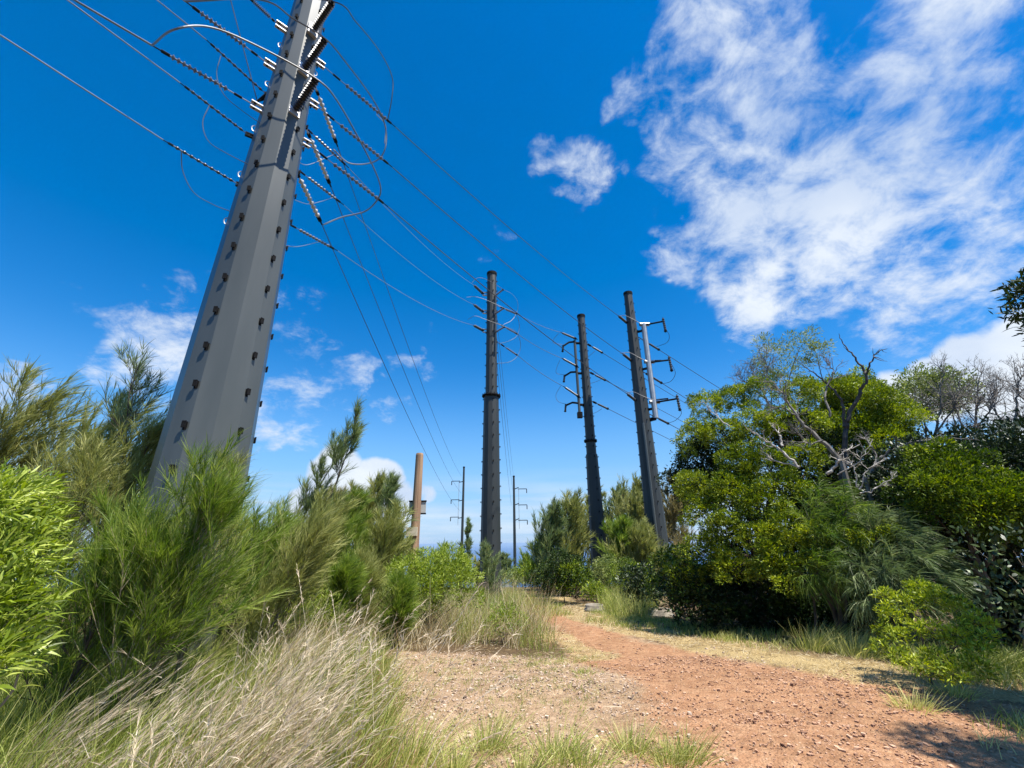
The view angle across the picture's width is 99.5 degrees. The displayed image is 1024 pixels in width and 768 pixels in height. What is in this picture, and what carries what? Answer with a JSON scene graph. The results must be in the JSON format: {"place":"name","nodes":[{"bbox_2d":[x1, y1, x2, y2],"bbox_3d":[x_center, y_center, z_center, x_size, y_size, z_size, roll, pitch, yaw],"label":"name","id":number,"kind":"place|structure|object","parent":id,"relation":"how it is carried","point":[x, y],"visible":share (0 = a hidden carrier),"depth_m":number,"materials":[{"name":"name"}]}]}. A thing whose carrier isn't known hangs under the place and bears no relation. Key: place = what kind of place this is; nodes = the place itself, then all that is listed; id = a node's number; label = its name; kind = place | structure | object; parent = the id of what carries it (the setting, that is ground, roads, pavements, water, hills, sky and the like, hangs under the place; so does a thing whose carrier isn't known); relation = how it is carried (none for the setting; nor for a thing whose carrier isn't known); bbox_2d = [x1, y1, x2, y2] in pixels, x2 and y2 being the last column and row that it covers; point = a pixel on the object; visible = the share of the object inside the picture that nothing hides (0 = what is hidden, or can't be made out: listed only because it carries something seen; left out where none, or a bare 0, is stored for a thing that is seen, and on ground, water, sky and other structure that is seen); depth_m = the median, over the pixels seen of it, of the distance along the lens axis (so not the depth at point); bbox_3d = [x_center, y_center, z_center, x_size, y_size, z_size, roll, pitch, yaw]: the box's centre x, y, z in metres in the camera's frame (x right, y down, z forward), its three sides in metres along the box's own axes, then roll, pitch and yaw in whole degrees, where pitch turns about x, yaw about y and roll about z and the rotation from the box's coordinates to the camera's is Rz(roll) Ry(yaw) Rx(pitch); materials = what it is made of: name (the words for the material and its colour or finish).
{"place":"outdoors","nodes":[
{"label":"outdoors","id":0,"kind":"place"},
{"bbox_2d":[0,580,566,767],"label":"green grass","id":1,"kind":"structure","parent":0,"point":[19,716],"depth_m":3.76,"materials":[{"name":"plant"}]},
{"bbox_2d":[0,586,1023,767],"bbox_3d":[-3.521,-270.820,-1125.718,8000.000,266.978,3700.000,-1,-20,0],"label":"ground","id":2,"kind":"structure","parent":0,"point":[745,757],"depth_m":4.55,"materials":[{"name":"soil"}]},
{"bbox_2d":[0,457,86,706],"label":"narrow leaf shrub","id":3,"kind":"object","parent":2,"relation":"on","point":[24,588],"visible":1,"depth_m":2.45,"materials":[{"name":"green plant"}]},
{"bbox_2d":[0,354,105,557],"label":"ironwood tree","id":4,"kind":"object","parent":2,"relation":"on","point":[20,421],"visible":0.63,"depth_m":8.62,"materials":[{"name":"green plant"}]},
{"bbox_2d":[0,421,146,626],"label":"ironwood tree","id":5,"kind":"object","parent":2,"relation":"on","point":[99,469],"visible":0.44,"depth_m":6.99,"materials":[{"name":"green plant"}]},
{"bbox_2d":[10,383,168,552],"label":"ironwood tree","id":6,"kind":"object","parent":2,"relation":"on","point":[105,428],"visible":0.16,"depth_m":10.60,"materials":[{"name":"green plant"}]},
{"bbox_2d":[0,471,187,745],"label":"ironwood tree","id":7,"kind":"object","parent":2,"relation":"on","point":[91,642],"visible":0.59,"depth_m":4.02,"materials":[{"name":"green plant"}]},
{"bbox_2d":[48,409,166,636],"bbox_3d":[-7.581,2.733,8.361,3.652,4.486,2.109,-12,-23,29],"label":"ironwood tree","id":8,"kind":"object","parent":2,"relation":"on","point":[150,438],"visible":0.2,"depth_m":7.93,"materials":[{"name":"green plant"}]},
{"bbox_2d":[52,337,174,634],"bbox_3d":[-8.111,2.087,8.922,2.346,6.152,2.263,8,-22,-23],"label":"ironwood tree","id":9,"kind":"object","parent":2,"relation":"on","point":[138,372],"visible":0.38,"depth_m":9.21,"materials":[{"name":"green plant"}]},
{"bbox_2d":[62,427,306,736],"bbox_3d":[-3.201,1.942,4.409,2.545,2.916,2.080,-1,-20,0],"label":"ironwood tree","id":10,"kind":"object","parent":2,"relation":"on","point":[214,511],"visible":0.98,"depth_m":4.11,"materials":[{"name":"green plant"}]},
{"bbox_2d":[112,441,262,701],"bbox_3d":[-3.288,2.025,4.562,1.086,2.869,1.021,-1,-20,0],"label":"ironwood tree","id":11,"kind":"object","parent":2,"relation":"on","point":[181,655],"visible":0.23,"depth_m":4.69,"materials":[{"name":"green plant"}]},
{"bbox_2d":[0,640,377,767],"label":"feather grass","id":12,"kind":"structure","parent":2,"relation":"on","point":[100,725],"depth_m":3.02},
{"bbox_2d":[97,0,395,682],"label":"steel utility pole","id":13,"kind":"object","parent":2,"relation":"on","point":[217,391],"visible":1,"depth_m":7.83,"materials":[{"name":"metal"}]},
{"bbox_2d":[0,34,162,139],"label":"power line","id":14,"kind":"object","parent":13,"relation":"attached to","point":[78,85],"visible":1,"depth_m":6.68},
{"bbox_2d":[388,206,626,393],"bbox_3d":[1.648,-2.054,18.209,0.032,0.577,17.421,-14,-24,32],"label":"power line","id":15,"kind":"object","parent":13,"relation":"attached to","point":[491,292],"visible":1,"depth_m":14.69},
{"bbox_2d":[217,492,302,660],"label":"ironwood tree","id":16,"kind":"object","parent":2,"relation":"on","point":[270,552],"visible":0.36,"depth_m":6.59,"materials":[{"name":"green plant"}]},
{"bbox_2d":[207,497,349,662],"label":"ironwood tree","id":17,"kind":"object","parent":2,"relation":"on","point":[314,543],"visible":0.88,"depth_m":6.15,"materials":[{"name":"green plant"}]},
{"bbox_2d":[53,607,509,767],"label":"dry grass","id":18,"kind":"structure","parent":2,"relation":"on","point":[263,718],"depth_m":3.06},
{"bbox_2d":[241,528,321,639],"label":"ironwood tree","id":19,"kind":"object","parent":2,"relation":"on","point":[301,611],"visible":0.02,"depth_m":7.38,"materials":[{"name":"green plant"}]},
{"bbox_2d":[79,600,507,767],"bbox_3d":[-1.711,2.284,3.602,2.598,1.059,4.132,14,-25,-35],"label":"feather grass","id":20,"kind":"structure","parent":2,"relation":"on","point":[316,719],"depth_m":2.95,"materials":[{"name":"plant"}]},
{"bbox_2d":[268,586,353,644],"bbox_3d":[-3.401,4.038,7.420,1.355,1.183,1.470,-1,-20,0],"label":"shrub","id":21,"kind":"object","parent":2,"relation":"on","point":[324,603],"visible":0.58,"depth_m":7.34,"materials":[{"name":"green plant"}]},
{"bbox_2d":[204,647,429,767],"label":"reddish grass","id":22,"kind":"structure","parent":2,"relation":"on","point":[386,763],"depth_m":3.31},
{"bbox_2d":[268,415,367,518],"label":"ironwood tree","id":23,"kind":"object","parent":2,"relation":"on","point":[321,473],"visible":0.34,"depth_m":10.57,"materials":[{"name":"green plant"}]},
{"bbox_2d":[281,479,364,632],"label":"ironwood tree","id":24,"kind":"object","parent":2,"relation":"on","point":[321,496],"visible":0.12,"depth_m":9.08,"materials":[{"name":"green plant"}]},
{"bbox_2d":[302,395,366,517],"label":"ironwood tree","id":25,"kind":"object","parent":2,"relation":"on","point":[356,436],"visible":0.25,"depth_m":10.44,"materials":[{"name":"green plant"}]},
{"bbox_2d":[313,497,369,625],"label":"ironwood tree","id":26,"kind":"object","parent":2,"relation":"on","point":[350,524],"visible":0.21,"depth_m":9.11,"materials":[{"name":"green plant"}]},
{"bbox_2d":[317,482,376,605],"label":"ironwood tree","id":27,"kind":"object","parent":2,"relation":"on","point":[363,494],"visible":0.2,"depth_m":10.86,"materials":[{"name":"green plant"}]},
{"bbox_2d":[319,548,377,634],"bbox_3d":[-3.000,3.967,7.986,1.073,1.794,1.495,-1,-20,0],"label":"shrub","id":28,"kind":"object","parent":2,"relation":"on","point":[351,570],"visible":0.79,"depth_m":7.82,"materials":[{"name":"green plant"}]},
{"bbox_2d":[187,563,522,767],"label":"dry grass","id":29,"kind":"structure","parent":2,"relation":"on","point":[356,665],"depth_m":3.36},
{"bbox_2d":[325,543,391,633],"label":"ironwood tree","id":30,"kind":"object","parent":2,"relation":"on","point":[377,578],"visible":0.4,"depth_m":8.24,"materials":[{"name":"green plant"}]},
{"bbox_2d":[325,493,419,635],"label":"ironwood tree","id":31,"kind":"object","parent":2,"relation":"on","point":[384,539],"visible":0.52,"depth_m":10.08,"materials":[{"name":"green plant"}]},
{"bbox_2d":[343,468,406,551],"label":"ironwood tree","id":32,"kind":"object","parent":2,"relation":"on","point":[376,483],"visible":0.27,"depth_m":12.52,"materials":[{"name":"green plant"}]},
{"bbox_2d":[354,574,428,630],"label":"shrub","id":33,"kind":"object","parent":2,"relation":"on","point":[383,593],"visible":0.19,"depth_m":8.41,"materials":[{"name":"green plant"}]},
{"bbox_2d":[367,469,418,618],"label":"ironwood tree","id":34,"kind":"object","parent":2,"relation":"on","point":[391,488],"visible":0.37,"depth_m":12.44,"materials":[{"name":"green plant"}]},
{"bbox_2d":[373,563,422,647],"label":"shrub","id":35,"kind":"object","parent":2,"relation":"on","point":[401,599],"visible":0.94,"depth_m":7.71,"materials":[{"name":"green plant"}]},
{"bbox_2d":[210,572,591,693],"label":"dry grass","id":36,"kind":"structure","parent":2,"relation":"on","point":[427,630],"depth_m":8.16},
{"bbox_2d":[320,695,489,767],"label":"grass tuft","id":37,"kind":"object","parent":2,"relation":"on","point":[425,751],"visible":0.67,"depth_m":3.38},
{"bbox_2d":[406,453,426,573],"bbox_3d":[-2.804,4.402,12.441,0.520,4.857,0.415,-1,-20,0],"label":"wooden post","id":38,"kind":"object","parent":2,"relation":"on","point":[416,502],"visible":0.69,"depth_m":12.78,"materials":[{"name":"brown wood"}]},
{"bbox_2d":[377,539,490,636],"bbox_3d":[-1.695,4.378,9.183,2.534,2.049,2.108,-1,-20,0],"label":"shrub","id":39,"kind":"object","parent":2,"relation":"on","point":[430,577],"visible":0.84,"depth_m":8.99,"materials":[{"name":"green plant"}]},
{"bbox_2d":[398,725,511,767],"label":"grass tuft","id":40,"kind":"object","parent":2,"relation":"on","point":[464,764],"visible":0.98,"depth_m":3.21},
{"bbox_2d":[438,701,542,759],"bbox_3d":[-0.170,2.836,3.561,1.000,0.360,0.776,-1,-20,0],"label":"grass tuft","id":41,"kind":"object","parent":2,"relation":"on","point":[491,742],"visible":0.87,"depth_m":3.57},
{"bbox_2d":[472,536,514,598],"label":"ironwood tree","id":42,"kind":"object","parent":2,"relation":"on","point":[490,569],"visible":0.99,"depth_m":17.48,"materials":[{"name":"green plant"}]},
{"bbox_2d":[469,270,520,597],"bbox_3d":[-0.893,1.617,22.652,4.097,17.730,1.519,13,-24,-32],"label":"steel utility pole","id":43,"kind":"object","parent":2,"relation":"on","point":[491,527],"visible":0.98,"depth_m":22.11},
{"bbox_2d":[391,644,608,738],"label":"ground weeds","id":44,"kind":"object","parent":2,"relation":"on","point":[550,663],"visible":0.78,"depth_m":5.49,"materials":[{"name":"beige plant"}]},
{"bbox_2d":[482,600,528,644],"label":"shrub","id":45,"kind":"object","parent":2,"relation":"on","point":[507,614],"visible":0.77,"depth_m":8.49,"materials":[{"name":"green plant"}]},
{"bbox_2d":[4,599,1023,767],"bbox_3d":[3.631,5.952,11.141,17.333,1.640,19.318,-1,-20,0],"label":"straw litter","id":46,"kind":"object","parent":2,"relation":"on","point":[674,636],"visible":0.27,"depth_m":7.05,"materials":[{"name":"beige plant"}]},
{"bbox_2d":[513,476,527,586],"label":"steel utility pole","id":47,"kind":"object","parent":2,"relation":"on","point":[514,535],"visible":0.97,"depth_m":66.58,"materials":[{"name":"metal"}]},
{"bbox_2d":[489,731,568,767],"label":"grass tuft","id":48,"kind":"object","parent":2,"relation":"on","point":[536,762],"visible":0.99,"depth_m":3.15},
{"bbox_2d":[518,532,542,589],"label":"ironwood tree","id":49,"kind":"object","parent":2,"relation":"on","point":[533,565],"visible":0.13,"depth_m":31.03,"materials":[{"name":"green plant"}]},
{"bbox_2d":[525,493,571,597],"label":"ironwood tree","id":50,"kind":"object","parent":2,"relation":"on","point":[552,523],"visible":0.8,"depth_m":22.73,"materials":[{"name":"green plant"}]},
{"bbox_2d":[494,710,630,767],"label":"grass tuft","id":51,"kind":"object","parent":2,"relation":"on","point":[556,741],"visible":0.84,"depth_m":3.32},
{"bbox_2d":[532,545,592,603],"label":"shrub","id":52,"kind":"object","parent":2,"relation":"on","point":[545,575],"visible":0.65,"depth_m":18.42,"materials":[{"name":"green plant"}]},
{"bbox_2d":[552,559,595,604],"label":"shrub","id":53,"kind":"object","parent":2,"relation":"on","point":[579,570],"visible":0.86,"depth_m":17.88,"materials":[{"name":"green plant"}]},
{"bbox_2d":[553,487,595,596],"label":"ironwood tree","id":54,"kind":"object","parent":2,"relation":"on","point":[574,509],"visible":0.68,"depth_m":23.35,"materials":[{"name":"green plant"}]},
{"bbox_2d":[553,313,610,589],"bbox_3d":[4.994,3.636,27.550,4.497,18.080,1.209,13,-24,-32],"label":"steel utility pole","id":55,"kind":"object","parent":2,"relation":"on","point":[595,508],"visible":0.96,"depth_m":27.37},
{"bbox_2d":[563,484,606,586],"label":"ironwood tree","id":56,"kind":"object","parent":2,"relation":"on","point":[587,529],"visible":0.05,"depth_m":28.83,"materials":[{"name":"green plant"}]},
{"bbox_2d":[528,720,642,767],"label":"grass tuft","id":57,"kind":"object","parent":2,"relation":"on","point":[585,761],"visible":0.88,"depth_m":3.19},
{"bbox_2d":[580,577,611,602],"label":"shrub","id":58,"kind":"object","parent":2,"relation":"on","point":[595,587],"visible":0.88,"depth_m":16.39,"materials":[{"name":"green plant"}]},
{"bbox_2d":[586,552,637,589],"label":"shrub","id":59,"kind":"object","parent":2,"relation":"on","point":[599,570],"visible":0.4,"depth_m":19.71,"materials":[{"name":"green plant"}]},
{"bbox_2d":[593,514,637,589],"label":"ironwood tree","id":60,"kind":"object","parent":2,"relation":"on","point":[618,529],"visible":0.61,"depth_m":22.55,"materials":[{"name":"green plant"}]},
{"bbox_2d":[602,481,628,553],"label":"ironwood tree","id":61,"kind":"object","parent":2,"relation":"on","point":[610,503],"visible":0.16,"depth_m":33.34,"materials":[{"name":"green plant"}]},
{"bbox_2d":[610,484,644,573],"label":"ironwood tree","id":62,"kind":"object","parent":2,"relation":"on","point":[637,510],"visible":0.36,"depth_m":27.12,"materials":[{"name":"green plant"}]},
{"bbox_2d":[604,557,655,594],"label":"shrub","id":63,"kind":"object","parent":2,"relation":"on","point":[614,574],"visible":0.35,"depth_m":18.14,"materials":[{"name":"green plant"}]},
{"bbox_2d":[603,470,659,553],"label":"ironwood tree","id":64,"kind":"object","parent":2,"relation":"on","point":[637,482],"visible":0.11,"depth_m":28.92,"materials":[{"name":"green plant"}]},
{"bbox_2d":[601,514,669,576],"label":"ironwood tree","id":65,"kind":"object","parent":2,"relation":"on","point":[642,537],"visible":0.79,"depth_m":21.56,"materials":[{"name":"green plant"}]},
{"bbox_2d":[582,701,688,763],"bbox_3d":[0.971,2.785,3.461,0.807,0.291,0.795,5,-21,-15],"label":"grass tuft","id":66,"kind":"object","parent":2,"relation":"on","point":[636,747],"visible":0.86,"depth_m":3.42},
{"bbox_2d":[615,560,663,609],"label":"shrub","id":67,"kind":"object","parent":2,"relation":"on","point":[636,582],"visible":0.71,"depth_m":13.47,"materials":[{"name":"green plant"}]},
{"bbox_2d":[545,613,745,670],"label":"gravel","id":68,"kind":"structure","parent":2,"relation":"on","point":[626,648],"depth_m":7.59,"materials":[{"name":"gravel"}]},
{"bbox_2d":[618,291,681,595],"bbox_3d":[8.361,2.710,25.876,3.527,18.380,3.398,-1,-20,0],"label":"steel utility pole","id":69,"kind":"object","parent":2,"relation":"on","point":[653,501],"visible":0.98,"depth_m":25.41,"materials":[{"name":"metal"}]},
{"bbox_2d":[642,542,698,617],"bbox_3d":[4.560,5.546,12.146,1.699,2.118,1.787,13,-24,-34],"label":"shrub","id":70,"kind":"object","parent":2,"relation":"on","point":[665,557],"visible":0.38,"depth_m":12.23,"materials":[{"name":"green plant"}]},
{"bbox_2d":[642,475,702,563],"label":"ironwood tree","id":71,"kind":"object","parent":2,"relation":"on","point":[672,513],"visible":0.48,"depth_m":25.13,"materials":[{"name":"green plant"}]},
{"bbox_2d":[631,720,718,767],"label":"grass tuft","id":72,"kind":"object","parent":2,"relation":"on","point":[669,759],"visible":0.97,"depth_m":3.21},
{"bbox_2d":[649,719,735,767],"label":"grass tuft","id":73,"kind":"object","parent":2,"relation":"on","point":[695,754],"visible":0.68,"depth_m":3.31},
{"bbox_2d":[661,373,834,628],"bbox_3d":[5.813,2.366,9.957,4.878,6.232,3.133,-1,-20,0],"label":"acacia tree","id":74,"kind":"object","parent":2,"relation":"on","point":[718,559],"visible":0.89,"depth_m":9.83,"materials":[{"name":"green plant"}]},
{"bbox_2d":[724,343,793,497],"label":"dead tree","id":75,"kind":"object","parent":2,"relation":"on","point":[753,368],"visible":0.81,"depth_m":12.86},
{"bbox_2d":[655,406,915,643],"bbox_3d":[6.178,3.204,10.371,5.840,5.823,4.311,-10,-22,24],"label":"acacia tree","id":76,"kind":"object","parent":2,"relation":"on","point":[729,603],"visible":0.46,"depth_m":9.36,"materials":[{"name":"green plant"}]},
{"bbox_2d":[698,399,897,493],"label":"bare tree branches","id":77,"kind":"object","parent":76,"relation":"on","point":[838,460],"visible":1,"depth_m":7.97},
{"bbox_2d":[748,324,837,477],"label":"acacia tree","id":78,"kind":"object","parent":2,"relation":"on","point":[775,373],"visible":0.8,"depth_m":13.28,"materials":[{"name":"green plant"}]},
{"bbox_2d":[752,348,890,641],"bbox_3d":[6.473,1.998,8.944,2.161,5.936,1.004,-1,-20,0],"label":"dead tree","id":79,"kind":"object","parent":2,"relation":"on","point":[831,451],"visible":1,"depth_m":9.39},
{"bbox_2d":[782,620,871,653],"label":"grass clump","id":80,"kind":"object","parent":2,"relation":"on","point":[816,645],"visible":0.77,"depth_m":7.02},
{"bbox_2d":[753,517,912,634],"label":"acacia sapling","id":81,"kind":"object","parent":2,"relation":"on","point":[862,540],"visible":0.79,"depth_m":7.99,"materials":[{"name":"green plant"}]},
{"bbox_2d":[779,473,901,636],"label":"ironwood tree","id":82,"kind":"object","parent":2,"relation":"on","point":[833,597],"visible":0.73,"depth_m":7.74,"materials":[{"name":"green plant"}]},
{"bbox_2d":[798,334,884,605],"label":"dead tree","id":83,"kind":"object","parent":2,"relation":"on","point":[845,424],"visible":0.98,"depth_m":9.31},
{"bbox_2d":[790,364,937,476],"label":"acacia tree","id":84,"kind":"object","parent":2,"relation":"on","point":[881,419],"visible":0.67,"depth_m":10.61,"materials":[{"name":"green plant"}]},
{"bbox_2d":[818,622,936,661],"bbox_3d":[5.499,3.809,6.500,1.573,0.564,1.718,-1,-20,0],"label":"grass clump","id":85,"kind":"object","parent":2,"relation":"on","point":[857,650],"visible":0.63,"depth_m":6.46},
{"bbox_2d":[778,408,1023,648],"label":"glossy leaf tree","id":86,"kind":"object","parent":2,"relation":"on","point":[1009,444],"visible":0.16,"depth_m":7.62,"materials":[{"name":"green plant"}]},
{"bbox_2d":[823,502,995,645],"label":"ironwood tree","id":87,"kind":"object","parent":2,"relation":"on","point":[894,575],"visible":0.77,"depth_m":6.60,"materials":[{"name":"green plant"}]},
{"bbox_2d":[851,430,979,644],"bbox_3d":[7.296,2.501,7.400,0.438,3.852,1.822,11,-23,-29],"label":"dead tree","id":88,"kind":"object","parent":2,"relation":"on","point":[867,486],"visible":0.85,"depth_m":8.20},
{"bbox_2d":[879,681,963,722],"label":"grass tuft","id":89,"kind":"object","parent":2,"relation":"on","point":[916,705],"visible":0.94,"depth_m":4.35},
{"bbox_2d":[863,573,1006,690],"bbox_3d":[4.800,2.906,4.993,1.227,1.293,1.603,-1,-20,0],"label":"shrub","id":90,"kind":"object","parent":2,"relation":"on","point":[938,663],"visible":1,"depth_m":4.86,"materials":[{"name":"green plant"}]},
{"bbox_2d":[887,360,988,615],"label":"acacia tree","id":91,"kind":"object","parent":2,"relation":"on","point":[906,384],"visible":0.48,"depth_m":12.33,"materials":[{"name":"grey plant"}]},
{"bbox_2d":[896,350,997,436],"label":"dead tree","id":92,"kind":"object","parent":2,"relation":"on","point":[938,427],"visible":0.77,"depth_m":10.78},
{"bbox_2d":[875,434,1023,650],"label":"acacia tree","id":93,"kind":"object","parent":2,"relation":"on","point":[1000,495],"visible":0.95,"depth_m":6.82,"materials":[{"name":"green plant"}]},
{"bbox_2d":[922,676,993,701],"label":"grass tuft","id":94,"kind":"object","parent":2,"relation":"on","point":[949,690],"visible":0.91,"depth_m":4.70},
{"bbox_2d":[914,641,1023,677],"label":"grass clump","id":95,"kind":"object","parent":2,"relation":"on","point":[1012,660],"visible":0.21,"depth_m":5.41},
{"bbox_2d":[923,355,1020,544],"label":"dead tree","id":96,"kind":"object","parent":2,"relation":"on","point":[988,392],"visible":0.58,"depth_m":10.72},
{"bbox_2d":[944,354,1023,430],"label":"dead tree","id":97,"kind":"object","parent":2,"relation":"on","point":[1017,384],"visible":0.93,"depth_m":9.84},
{"bbox_2d":[945,517,1023,653],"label":"glossy leaf sapling","id":98,"kind":"object","parent":2,"relation":"on","point":[1001,546],"visible":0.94,"depth_m":5.46,"materials":[{"name":"green plant"}]},
{"bbox_2d":[988,267,1023,359],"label":"overhanging tree","id":99,"kind":"object","parent":2,"relation":"on","point":[1009,296],"visible":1,"depth_m":5.45,"materials":[{"name":"green plant"}]},
{"bbox_2d":[0,0,1023,550],"label":"sky","id":100,"kind":"structure","parent":0,"point":[853,170],"materials":[{"name":"blue"}]},
{"bbox_2d":[15,542,1023,587],"bbox_3d":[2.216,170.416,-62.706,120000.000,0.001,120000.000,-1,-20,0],"label":"sea","id":101,"kind":"structure","parent":0,"point":[508,549],"depth_m":9836.19,"materials":[{"name":"blue liquid"}]},
{"bbox_2d":[386,645,826,767],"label":"gravel","id":102,"kind":"structure","parent":0,"point":[444,705],"depth_m":4.95,"materials":[{"name":"grey stone"}]},
{"bbox_2d":[528,603,1021,692],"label":"dry grass","id":103,"kind":"structure","parent":0,"point":[769,653],"depth_m":6.74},
{"bbox_2d":[539,581,1023,758],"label":"green grass","id":104,"kind":"structure","parent":0,"point":[618,603],"depth_m":8.30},
{"bbox_2d":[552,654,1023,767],"bbox_3d":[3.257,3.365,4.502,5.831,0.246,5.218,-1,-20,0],"label":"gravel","id":105,"kind":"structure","parent":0,"point":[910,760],"depth_m":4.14,"materials":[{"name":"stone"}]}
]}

